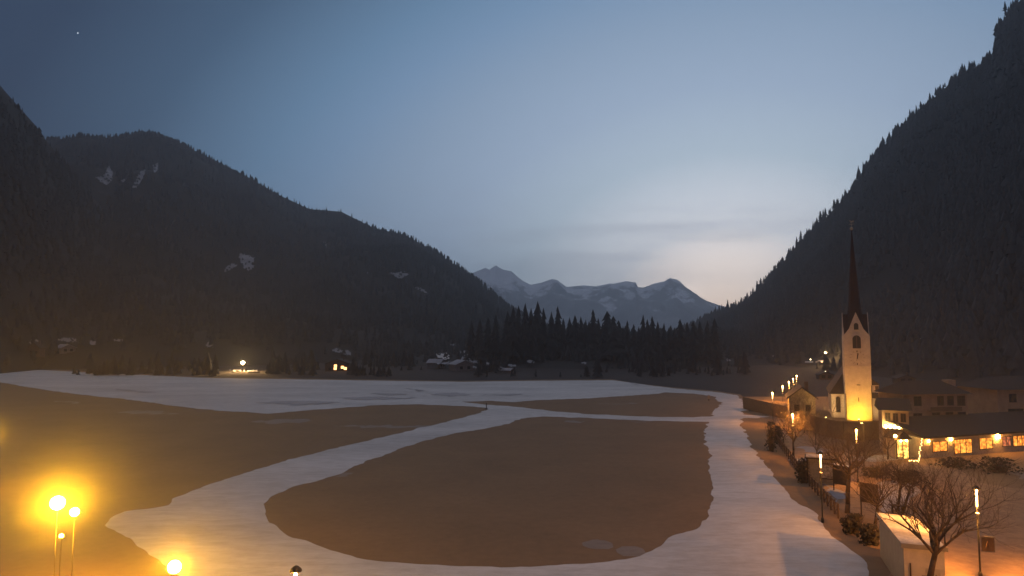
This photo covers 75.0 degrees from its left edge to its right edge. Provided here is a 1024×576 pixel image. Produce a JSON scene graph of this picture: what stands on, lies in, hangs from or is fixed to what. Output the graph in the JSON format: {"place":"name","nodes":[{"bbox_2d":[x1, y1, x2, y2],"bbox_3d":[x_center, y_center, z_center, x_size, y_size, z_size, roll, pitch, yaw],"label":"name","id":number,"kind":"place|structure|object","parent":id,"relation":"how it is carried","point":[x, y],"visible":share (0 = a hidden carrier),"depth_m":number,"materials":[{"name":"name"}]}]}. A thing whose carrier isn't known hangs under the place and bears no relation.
{"place":"outdoors","nodes":[
{"label":"outdoors","id":0,"kind":"place"},
{"bbox_2d":[0,86,111,373],"bbox_3d":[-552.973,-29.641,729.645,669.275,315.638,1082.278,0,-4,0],"label":"mountain","id":1,"kind":"structure","parent":0,"point":[20,361],"depth_m":422.64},
{"bbox_2d":[28,340,46,356],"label":"house","id":2,"kind":"structure","parent":1,"relation":"on","point":[39,347],"depth_m":356.23,"materials":[{"name":"wood"}]},
{"bbox_2d":[0,96,118,364],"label":"forest","id":3,"kind":"object","parent":1,"relation":"on","point":[51,224],"visible":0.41,"depth_m":476.66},
{"bbox_2d":[40,132,510,369],"bbox_3d":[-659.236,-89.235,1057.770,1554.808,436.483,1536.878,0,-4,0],"label":"mountain","id":4,"kind":"structure","parent":0,"point":[227,352],"depth_m":781.68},
{"bbox_2d":[58,343,76,353],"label":"house","id":5,"kind":"structure","parent":4,"relation":"on","point":[65,348],"depth_m":378.26,"materials":[{"name":"stone"}]},
{"bbox_2d":[95,166,112,184],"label":"snow patch","id":6,"kind":"object","parent":4,"relation":"on","point":[109,176],"visible":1,"depth_m":864.68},
{"bbox_2d":[238,253,254,270],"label":"snow patch","id":7,"kind":"object","parent":4,"relation":"on","point":[246,258],"visible":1,"depth_m":808.40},
{"bbox_2d":[41,129,547,354],"bbox_3d":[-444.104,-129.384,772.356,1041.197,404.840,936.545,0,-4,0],"label":"forest","id":8,"kind":"object","parent":4,"relation":"on","point":[276,311],"visible":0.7,"depth_m":704.07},
{"bbox_2d":[59,364,956,410],"bbox_3d":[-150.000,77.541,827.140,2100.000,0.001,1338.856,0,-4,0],"label":"heath","id":9,"kind":"object","parent":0,"point":[761,380],"visible":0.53,"depth_m":297.11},
{"bbox_2d":[34,349,750,376],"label":"scrub","id":10,"kind":"object","parent":9,"relation":"on","point":[280,365],"visible":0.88,"depth_m":317.13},
{"bbox_2d":[0,0,1019,306],"label":"sky","id":11,"kind":"structure","parent":0,"point":[693,143],"materials":[{"name":"blue"}]},
{"bbox_2d":[0,370,1023,575],"bbox_3d":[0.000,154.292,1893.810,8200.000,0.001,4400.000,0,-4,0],"label":"ground","id":12,"kind":"structure","parent":0,"point":[536,491],"depth_m":85.09,"materials":[{"name":"brown soil"}]},
{"bbox_2d":[50,496,64,575],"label":"globe lamp","id":13,"kind":"object","parent":12,"relation":"on","point":[57,503],"visible":1,"depth_m":46.24,"materials":[{"name":"glass"}]},
{"bbox_2d":[70,508,78,575],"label":"globe lamp","id":14,"kind":"object","parent":12,"relation":"on","point":[74,512],"visible":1,"depth_m":45.44,"materials":[{"name":"glass"}]},
{"bbox_2d":[118,410,179,414],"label":"snow patch","id":15,"kind":"object","parent":12,"relation":"on","point":[143,412],"visible":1,"depth_m":157.18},
{"bbox_2d":[168,560,180,575],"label":"globe lamp","id":16,"kind":"object","parent":12,"relation":"on","point":[174,567],"visible":1,"depth_m":34.58,"materials":[{"name":"glass"}]},
{"bbox_2d":[252,419,312,423],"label":"snow patch","id":17,"kind":"object","parent":12,"relation":"on","point":[276,421],"visible":1,"depth_m":140.60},
{"bbox_2d":[325,357,351,370],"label":"house","id":18,"kind":"structure","parent":12,"relation":"on","point":[342,364],"depth_m":342.33,"materials":[{"name":"wood"}]},
{"bbox_2d":[0,370,868,575],"bbox_3d":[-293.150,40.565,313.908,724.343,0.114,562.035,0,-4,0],"label":"snow","id":19,"kind":"structure","parent":12,"relation":"on","point":[758,521],"depth_m":73.06,"materials":[{"name":"snow"}]},
{"bbox_2d":[258,401,333,404],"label":"grass patch","id":20,"kind":"object","parent":19,"relation":"on","point":[298,402],"visible":1,"depth_m":179.24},
{"bbox_2d":[345,396,413,399],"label":"grass patch","id":21,"kind":"object","parent":19,"relation":"on","point":[370,398],"visible":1,"depth_m":190.83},
{"bbox_2d":[426,357,445,367],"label":"house","id":22,"kind":"structure","parent":12,"relation":"on","point":[431,363],"depth_m":375.13,"materials":[{"name":"stone"}]},
{"bbox_2d":[448,358,474,370],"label":"house","id":23,"kind":"structure","parent":12,"relation":"on","point":[460,365],"depth_m":342.73,"materials":[{"name":"stone"}]},
{"bbox_2d":[582,539,612,548],"bbox_3d":[7.412,22.183,57.812,2.620,0.028,2.739,0,-4,0],"label":"snow patch","id":24,"kind":"object","parent":12,"relation":"on","point":[598,544],"visible":1,"depth_m":57.65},
{"bbox_2d":[616,546,645,555],"bbox_3d":[9.954,22.044,55.938,2.385,0.037,2.654,0,-4,0],"label":"snow patch","id":25,"kind":"object","parent":12,"relation":"on","point":[630,551],"visible":1,"depth_m":55.80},
{"bbox_2d":[764,421,778,451],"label":"shrub","id":26,"kind":"object","parent":12,"relation":"on","point":[771,436],"visible":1,"depth_m":104.52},
{"bbox_2d":[774,434,791,458],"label":"wooden fence","id":27,"kind":"object","parent":12,"relation":"on","point":[781,443],"visible":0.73,"depth_m":103.71,"materials":[{"name":"brown wood"}]},
{"bbox_2d":[766,395,818,456],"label":"bare tree","id":28,"kind":"object","parent":12,"relation":"on","point":[789,430],"visible":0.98,"depth_m":98.20,"materials":[{"name":"brown plant"}]},
{"bbox_2d":[785,381,817,429],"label":"house","id":29,"kind":"structure","parent":12,"relation":"on","point":[800,388],"depth_m":128.80,"materials":[{"name":"stone"}]},
{"bbox_2d":[794,456,809,483],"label":"shrub","id":30,"kind":"object","parent":12,"relation":"on","point":[801,468],"visible":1,"depth_m":82.02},
{"bbox_2d":[817,451,823,522],"bbox_3d":[30.048,19.399,64.783,0.600,7.000,0.585,0,-4,0],"label":"street lamp","id":31,"kind":"object","parent":12,"relation":"on","point":[820,453],"visible":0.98,"depth_m":64.73,"materials":[{"name":"metal"}]},
{"bbox_2d":[808,474,839,518],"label":"wooden fence","id":32,"kind":"object","parent":12,"relation":"on","point":[831,499],"visible":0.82,"depth_m":72.19,"materials":[{"name":"brown wood"}]},
{"bbox_2d":[815,369,833,379],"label":"house","id":33,"kind":"structure","parent":12,"relation":"on","point":[824,375],"depth_m":275.66,"materials":[{"name":"stone"}]},
{"bbox_2d":[832,463,848,489],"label":"notice board","id":34,"kind":"object","parent":12,"relation":"on","point":[837,478],"visible":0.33,"depth_m":77.60,"materials":[{"name":"brown wood"}]},
{"bbox_2d":[810,414,878,440],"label":"churchyard wall","id":35,"kind":"structure","parent":12,"relation":"on","point":[873,425],"depth_m":116.07,"materials":[{"name":"stone"}]},
{"bbox_2d":[806,422,893,513],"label":"bare tree","id":36,"kind":"object","parent":12,"relation":"on","point":[847,471],"visible":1,"depth_m":68.15,"materials":[{"name":"brown plant"}]},
{"bbox_2d":[839,513,864,534],"bbox_3d":[31.304,21.623,61.081,2.632,2.075,2.046,0,-4,0],"label":"shrub","id":37,"kind":"object","parent":12,"relation":"on","point":[852,527],"visible":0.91,"depth_m":60.86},
{"bbox_2d":[856,522,879,545],"bbox_3d":[31.117,21.382,57.880,2.158,1.913,1.660,1,-4,-16],"label":"shrub","id":38,"kind":"object","parent":12,"relation":"on","point":[868,532],"visible":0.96,"depth_m":57.68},
{"bbox_2d":[859,482,878,519],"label":"notice board","id":39,"kind":"object","parent":12,"relation":"on","point":[862,495],"visible":0.5,"depth_m":66.32,"materials":[{"name":"brown wood"}]},
{"bbox_2d":[859,464,889,478],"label":"shrub","id":40,"kind":"object","parent":12,"relation":"on","point":[870,469],"visible":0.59,"depth_m":85.04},
{"bbox_2d":[840,460,922,525],"bbox_3d":[34.527,19.616,62.995,6.871,6.554,7.536,2,-5,-31],"label":"bare tree","id":41,"kind":"object","parent":12,"relation":"on","point":[876,504],"visible":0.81,"depth_m":63.11,"materials":[{"name":"brown plant"}]},
{"bbox_2d":[867,451,896,479],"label":"bare tree","id":42,"kind":"object","parent":12,"relation":"on","point":[883,463],"visible":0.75,"depth_m":82.36,"materials":[{"name":"brown plant"}]},
{"bbox_2d":[869,414,911,458],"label":"bare tree","id":43,"kind":"object","parent":12,"relation":"on","point":[886,436],"visible":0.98,"depth_m":97.60,"materials":[{"name":"brown plant"}]},
{"bbox_2d":[874,398,912,452],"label":"shop building","id":44,"kind":"structure","parent":12,"relation":"on","point":[895,409],"depth_m":103.05,"materials":[{"name":"beige paint"}]},
{"bbox_2d":[883,429,911,458],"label":"entrance porch","id":45,"kind":"object","parent":12,"relation":"on","point":[901,449],"visible":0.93,"depth_m":97.98,"materials":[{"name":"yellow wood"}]},
{"bbox_2d":[890,372,915,382],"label":"house","id":46,"kind":"structure","parent":12,"relation":"on","point":[900,377],"depth_m":251.54,"materials":[{"name":"stone"}]},
{"bbox_2d":[875,379,971,415],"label":"guest house","id":47,"kind":"structure","parent":12,"relation":"on","point":[937,397],"depth_m":108.70,"materials":[{"name":"beige paint"}]},
{"bbox_2d":[845,440,1022,575],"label":"bare tree","id":48,"kind":"object","parent":12,"relation":"on","point":[936,538],"visible":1,"depth_m":43.47,"materials":[{"name":"brown plant"}]},
{"bbox_2d":[929,456,977,469],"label":"shrub","id":49,"kind":"object","parent":12,"relation":"on","point":[956,462],"visible":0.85,"depth_m":91.39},
{"bbox_2d":[889,411,1023,458],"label":"restaurant","id":50,"kind":"structure","parent":12,"relation":"on","point":[977,433],"depth_m":102.35,"materials":[{"name":"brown wood"}]},
{"bbox_2d":[932,441,947,451],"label":"window","id":51,"kind":"structure","parent":50,"relation":"in","point":[938,445],"depth_m":99.34,"materials":[{"name":"yellow glass"}]},
{"bbox_2d":[953,438,972,453],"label":"window","id":52,"kind":"structure","parent":50,"relation":"in","point":[961,446],"depth_m":100.76,"materials":[{"name":"yellow glass"}]},
{"bbox_2d":[979,437,992,449],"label":"window","id":53,"kind":"structure","parent":50,"relation":"in","point":[986,442],"depth_m":102.22,"materials":[{"name":"yellow glass"}]},
{"bbox_2d":[1012,435,1023,446],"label":"window","id":54,"kind":"structure","parent":50,"relation":"in","point":[1018,440],"depth_m":104.39,"materials":[{"name":"yellow glass"}]},
{"bbox_2d":[956,376,1023,413],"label":"guest house","id":55,"kind":"structure","parent":12,"relation":"on","point":[989,394],"depth_m":115.53,"materials":[{"name":"beige paint"}]},
{"bbox_2d":[968,455,1023,474],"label":"shrub","id":56,"kind":"object","parent":12,"relation":"on","point":[999,467],"visible":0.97,"depth_m":88.13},
{"bbox_2d":[319,342,776,368],"bbox_3d":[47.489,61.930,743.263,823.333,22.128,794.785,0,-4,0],"label":"hill","id":57,"kind":"structure","parent":0,"point":[556,363],"depth_m":397.49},
{"bbox_2d":[463,320,475,362],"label":"conifer","id":58,"kind":"object","parent":57,"relation":"on","point":[470,351],"visible":0.93,"depth_m":402.08,"materials":[{"name":"green plant"}]},
{"bbox_2d":[472,320,487,361],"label":"conifer","id":59,"kind":"object","parent":57,"relation":"on","point":[479,353],"visible":0.95,"depth_m":397.20,"materials":[{"name":"green plant"}]},
{"bbox_2d":[483,318,492,361],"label":"conifer","id":60,"kind":"object","parent":57,"relation":"on","point":[487,340],"visible":0.84,"depth_m":407.77,"materials":[{"name":"green plant"}]},
{"bbox_2d":[489,315,501,358],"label":"conifer","id":61,"kind":"object","parent":57,"relation":"on","point":[495,345],"visible":0.91,"depth_m":405.97,"materials":[{"name":"green plant"}]},
{"bbox_2d":[497,312,515,361],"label":"conifer","id":62,"kind":"object","parent":57,"relation":"on","point":[505,342],"visible":0.62,"depth_m":403.63,"materials":[{"name":"green plant"}]},
{"bbox_2d":[500,307,523,363],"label":"conifer","id":63,"kind":"object","parent":57,"relation":"on","point":[512,346],"visible":0.96,"depth_m":393.65,"materials":[{"name":"green plant"}]},
{"bbox_2d":[515,305,521,358],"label":"conifer","id":64,"kind":"object","parent":57,"relation":"on","point":[518,319],"visible":0.46,"depth_m":413.37,"materials":[{"name":"green plant"}]},
{"bbox_2d":[517,303,536,362],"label":"conifer","id":65,"kind":"object","parent":57,"relation":"on","point":[524,327],"visible":0.91,"depth_m":395.11,"materials":[{"name":"green plant"}]},
{"bbox_2d":[524,309,541,362],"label":"conifer","id":66,"kind":"object","parent":57,"relation":"on","point":[533,344],"visible":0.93,"depth_m":395.26,"materials":[{"name":"green plant"}]},
{"bbox_2d":[533,301,545,353],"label":"conifer","id":67,"kind":"object","parent":57,"relation":"on","point":[539,331],"visible":0.61,"depth_m":411.19,"materials":[{"name":"green plant"}]},
{"bbox_2d":[541,307,548,347],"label":"conifer","id":68,"kind":"object","parent":57,"relation":"on","point":[544,327],"visible":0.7,"depth_m":413.51,"materials":[{"name":"green plant"}]},
{"bbox_2d":[339,322,762,362],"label":"forest","id":69,"kind":"object","parent":57,"relation":"on","point":[733,339],"visible":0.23,"depth_m":453.69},
{"bbox_2d":[541,311,560,356],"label":"conifer","id":70,"kind":"object","parent":57,"relation":"on","point":[552,345],"visible":0.94,"depth_m":405.61,"materials":[{"name":"green plant"}]},
{"bbox_2d":[555,306,561,348],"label":"conifer","id":71,"kind":"object","parent":57,"relation":"on","point":[558,324],"visible":0.58,"depth_m":422.71,"materials":[{"name":"green plant"}]},
{"bbox_2d":[556,319,567,352],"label":"conifer","id":72,"kind":"object","parent":57,"relation":"on","point":[563,341],"visible":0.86,"depth_m":411.51,"materials":[{"name":"green plant"}]},
{"bbox_2d":[568,316,582,353],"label":"conifer","id":73,"kind":"object","parent":57,"relation":"on","point":[574,338],"visible":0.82,"depth_m":412.54,"materials":[{"name":"green plant"}]},
{"bbox_2d":[577,317,585,353],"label":"conifer","id":74,"kind":"object","parent":57,"relation":"on","point":[581,343],"visible":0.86,"depth_m":411.62,"materials":[{"name":"green plant"}]},
{"bbox_2d":[582,310,599,351],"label":"conifer","id":75,"kind":"object","parent":57,"relation":"on","point":[592,339],"visible":0.88,"depth_m":407.14,"materials":[{"name":"green plant"}]},
{"bbox_2d":[593,323,610,360],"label":"conifer","id":76,"kind":"object","parent":57,"relation":"on","point":[603,339],"visible":0.88,"depth_m":397.81,"materials":[{"name":"green plant"}]},
{"bbox_2d":[597,312,610,347],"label":"conifer","id":77,"kind":"object","parent":57,"relation":"on","point":[607,321],"visible":0.38,"depth_m":420.16,"materials":[{"name":"green plant"}]},
{"bbox_2d":[599,316,628,361],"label":"conifer","id":78,"kind":"object","parent":57,"relation":"on","point":[612,343],"visible":0.94,"depth_m":393.86,"materials":[{"name":"green plant"}]},
{"bbox_2d":[622,321,630,352],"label":"conifer","id":79,"kind":"object","parent":57,"relation":"on","point":[626,337],"visible":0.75,"depth_m":414.22,"materials":[{"name":"green plant"}]},
{"bbox_2d":[627,324,639,354],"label":"conifer","id":80,"kind":"object","parent":57,"relation":"on","point":[633,342],"visible":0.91,"depth_m":407.24,"materials":[{"name":"green plant"}]},
{"bbox_2d":[638,315,645,354],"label":"conifer","id":81,"kind":"object","parent":57,"relation":"on","point":[642,336],"visible":0.59,"depth_m":410.19,"materials":[{"name":"green plant"}]},
{"bbox_2d":[640,319,656,360],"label":"conifer","id":82,"kind":"object","parent":57,"relation":"on","point":[648,349],"visible":0.92,"depth_m":395.12,"materials":[{"name":"green plant"}]},
{"bbox_2d":[649,317,655,348],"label":"conifer","id":83,"kind":"object","parent":57,"relation":"on","point":[652,325],"visible":0.59,"depth_m":422.98,"materials":[{"name":"green plant"}]},
{"bbox_2d":[653,322,663,356],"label":"conifer","id":84,"kind":"object","parent":57,"relation":"on","point":[657,344],"visible":0.91,"depth_m":404.65,"materials":[{"name":"green plant"}]},
{"bbox_2d":[660,325,669,359],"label":"conifer","id":85,"kind":"object","parent":57,"relation":"on","point":[664,346],"visible":0.88,"depth_m":408.35,"materials":[{"name":"green plant"}]},
{"bbox_2d":[663,327,672,357],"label":"conifer","id":86,"kind":"object","parent":57,"relation":"on","point":[669,340],"visible":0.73,"depth_m":409.41,"materials":[{"name":"green plant"}]},
{"bbox_2d":[667,329,681,359],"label":"conifer","id":87,"kind":"object","parent":57,"relation":"on","point":[674,348],"visible":0.98,"depth_m":397.43,"materials":[{"name":"green plant"}]},
{"bbox_2d":[676,320,688,352],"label":"conifer","id":88,"kind":"object","parent":57,"relation":"on","point":[681,340],"visible":0.76,"depth_m":417.63,"materials":[{"name":"green plant"}]},
{"bbox_2d":[685,322,701,358],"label":"conifer","id":89,"kind":"object","parent":57,"relation":"on","point":[693,350],"visible":0.92,"depth_m":405.34,"materials":[{"name":"green plant"}]},
{"bbox_2d":[697,321,705,353],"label":"conifer","id":90,"kind":"object","parent":57,"relation":"on","point":[700,337],"visible":0.69,"depth_m":425.19,"materials":[{"name":"green plant"}]},
{"bbox_2d":[700,321,714,364],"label":"conifer","id":91,"kind":"object","parent":57,"relation":"on","point":[708,350],"visible":0.96,"depth_m":396.25,"materials":[{"name":"green plant"}]},
{"bbox_2d":[705,318,726,360],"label":"conifer","id":92,"kind":"object","parent":57,"relation":"on","point":[715,340],"visible":0.83,"depth_m":402.07,"materials":[{"name":"green plant"}]},
{"bbox_2d":[472,266,724,331],"bbox_3d":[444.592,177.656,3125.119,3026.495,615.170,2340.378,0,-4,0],"label":"mountain","id":93,"kind":"structure","parent":0,"point":[667,303],"depth_m":2867.35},
{"bbox_2d":[743,397,874,421],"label":"terrace ground","id":94,"kind":"structure","parent":0,"point":[757,404],"depth_m":153.37,"materials":[{"name":"brown"}]},
{"bbox_2d":[826,220,879,420],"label":"church","id":95,"kind":"structure","parent":94,"relation":"on","point":[852,381],"depth_m":120.74,"materials":[{"name":"white paint"}]},
{"bbox_2d":[851,335,861,348],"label":"belfry window","id":96,"kind":"structure","parent":95,"relation":"in","point":[856,339],"depth_m":120.54,"materials":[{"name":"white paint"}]},
{"bbox_2d":[734,11,1023,383],"bbox_3d":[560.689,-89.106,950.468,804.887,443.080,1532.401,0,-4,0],"label":"mountain","id":97,"kind":"structure","parent":0,"point":[890,276],"depth_m":435.50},
{"bbox_2d":[674,0,1023,377],"bbox_3d":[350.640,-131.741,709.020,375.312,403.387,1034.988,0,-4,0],"label":"forest","id":98,"kind":"object","parent":97,"relation":"on","point":[980,286],"visible":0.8,"depth_m":444.80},
{"bbox_2d":[770,415,1023,575],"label":"path","id":99,"kind":"structure","parent":0,"point":[961,557],"depth_m":66.95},
{"bbox_2d":[774,382,822,430],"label":"bare tree","id":100,"kind":"object","parent":99,"relation":"on","point":[804,403],"visible":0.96,"depth_m":124.14,"materials":[{"name":"brown plant"}]},
{"bbox_2d":[791,414,843,453],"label":"bare tree","id":101,"kind":"object","parent":99,"relation":"on","point":[827,433],"visible":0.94,"depth_m":95.78,"materials":[{"name":"brown plant"}]},
{"bbox_2d":[794,406,841,444],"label":"bare tree","id":102,"kind":"object","parent":99,"relation":"on","point":[812,430],"visible":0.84,"depth_m":110.45,"materials":[{"name":"brown plant"}]},
{"bbox_2d":[805,454,837,484],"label":"kiosk","id":103,"kind":"object","parent":99,"relation":"on","point":[826,470],"visible":0.51,"depth_m":81.73,"materials":[{"name":"brown wood"}]},
{"bbox_2d":[826,485,845,501],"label":"snow patch","id":104,"kind":"object","parent":99,"relation":"on","point":[837,494],"visible":0.84,"depth_m":76.26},
{"bbox_2d":[853,455,906,461],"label":"snow patch","id":105,"kind":"object","parent":99,"relation":"on","point":[875,457],"visible":0.49,"depth_m":97.93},
{"bbox_2d":[876,480,920,511],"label":"snow patch","id":106,"kind":"object","parent":99,"relation":"on","point":[893,499],"visible":0.33,"depth_m":75.75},
{"bbox_2d":[879,453,921,510],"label":"bare tree","id":107,"kind":"object","parent":99,"relation":"on","point":[907,476],"visible":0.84,"depth_m":68.93,"materials":[{"name":"brown plant"}]},
{"bbox_2d":[888,457,926,492],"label":"bare tree","id":108,"kind":"object","parent":99,"relation":"on","point":[912,466],"visible":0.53,"depth_m":76.50,"materials":[{"name":"brown plant"}]},
{"bbox_2d":[877,456,943,512],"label":"bare tree","id":109,"kind":"object","parent":99,"relation":"on","point":[909,489],"visible":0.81,"depth_m":68.15,"materials":[{"name":"brown plant"}]},
{"bbox_2d":[876,512,947,575],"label":"hut","id":110,"kind":"object","parent":99,"relation":"on","point":[904,551],"visible":0.77,"depth_m":48.10,"materials":[{"name":"paint"}]},
{"bbox_2d":[908,466,990,531],"bbox_3d":[39.242,19.324,60.329,6.065,6.718,6.942,-1,-4,16],"label":"bare tree","id":111,"kind":"object","parent":99,"relation":"on","point":[946,496],"visible":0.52,"depth_m":60.22,"materials":[{"name":"brown plant"}]},
{"bbox_2d":[972,485,982,575],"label":"street lamp","id":112,"kind":"object","parent":99,"relation":"on","point":[979,556],"visible":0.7,"depth_m":49.85,"materials":[{"name":"metal"}]},
{"bbox_2d":[980,536,994,551],"bbox_3d":[35.421,19.084,49.682,0.900,1.100,0.130,-1,-4,15],"label":"hanging sign","id":113,"kind":"object","parent":112,"relation":"attached to","point":[987,544],"visible":0.98,"depth_m":49.66,"materials":[{"name":"wood"}]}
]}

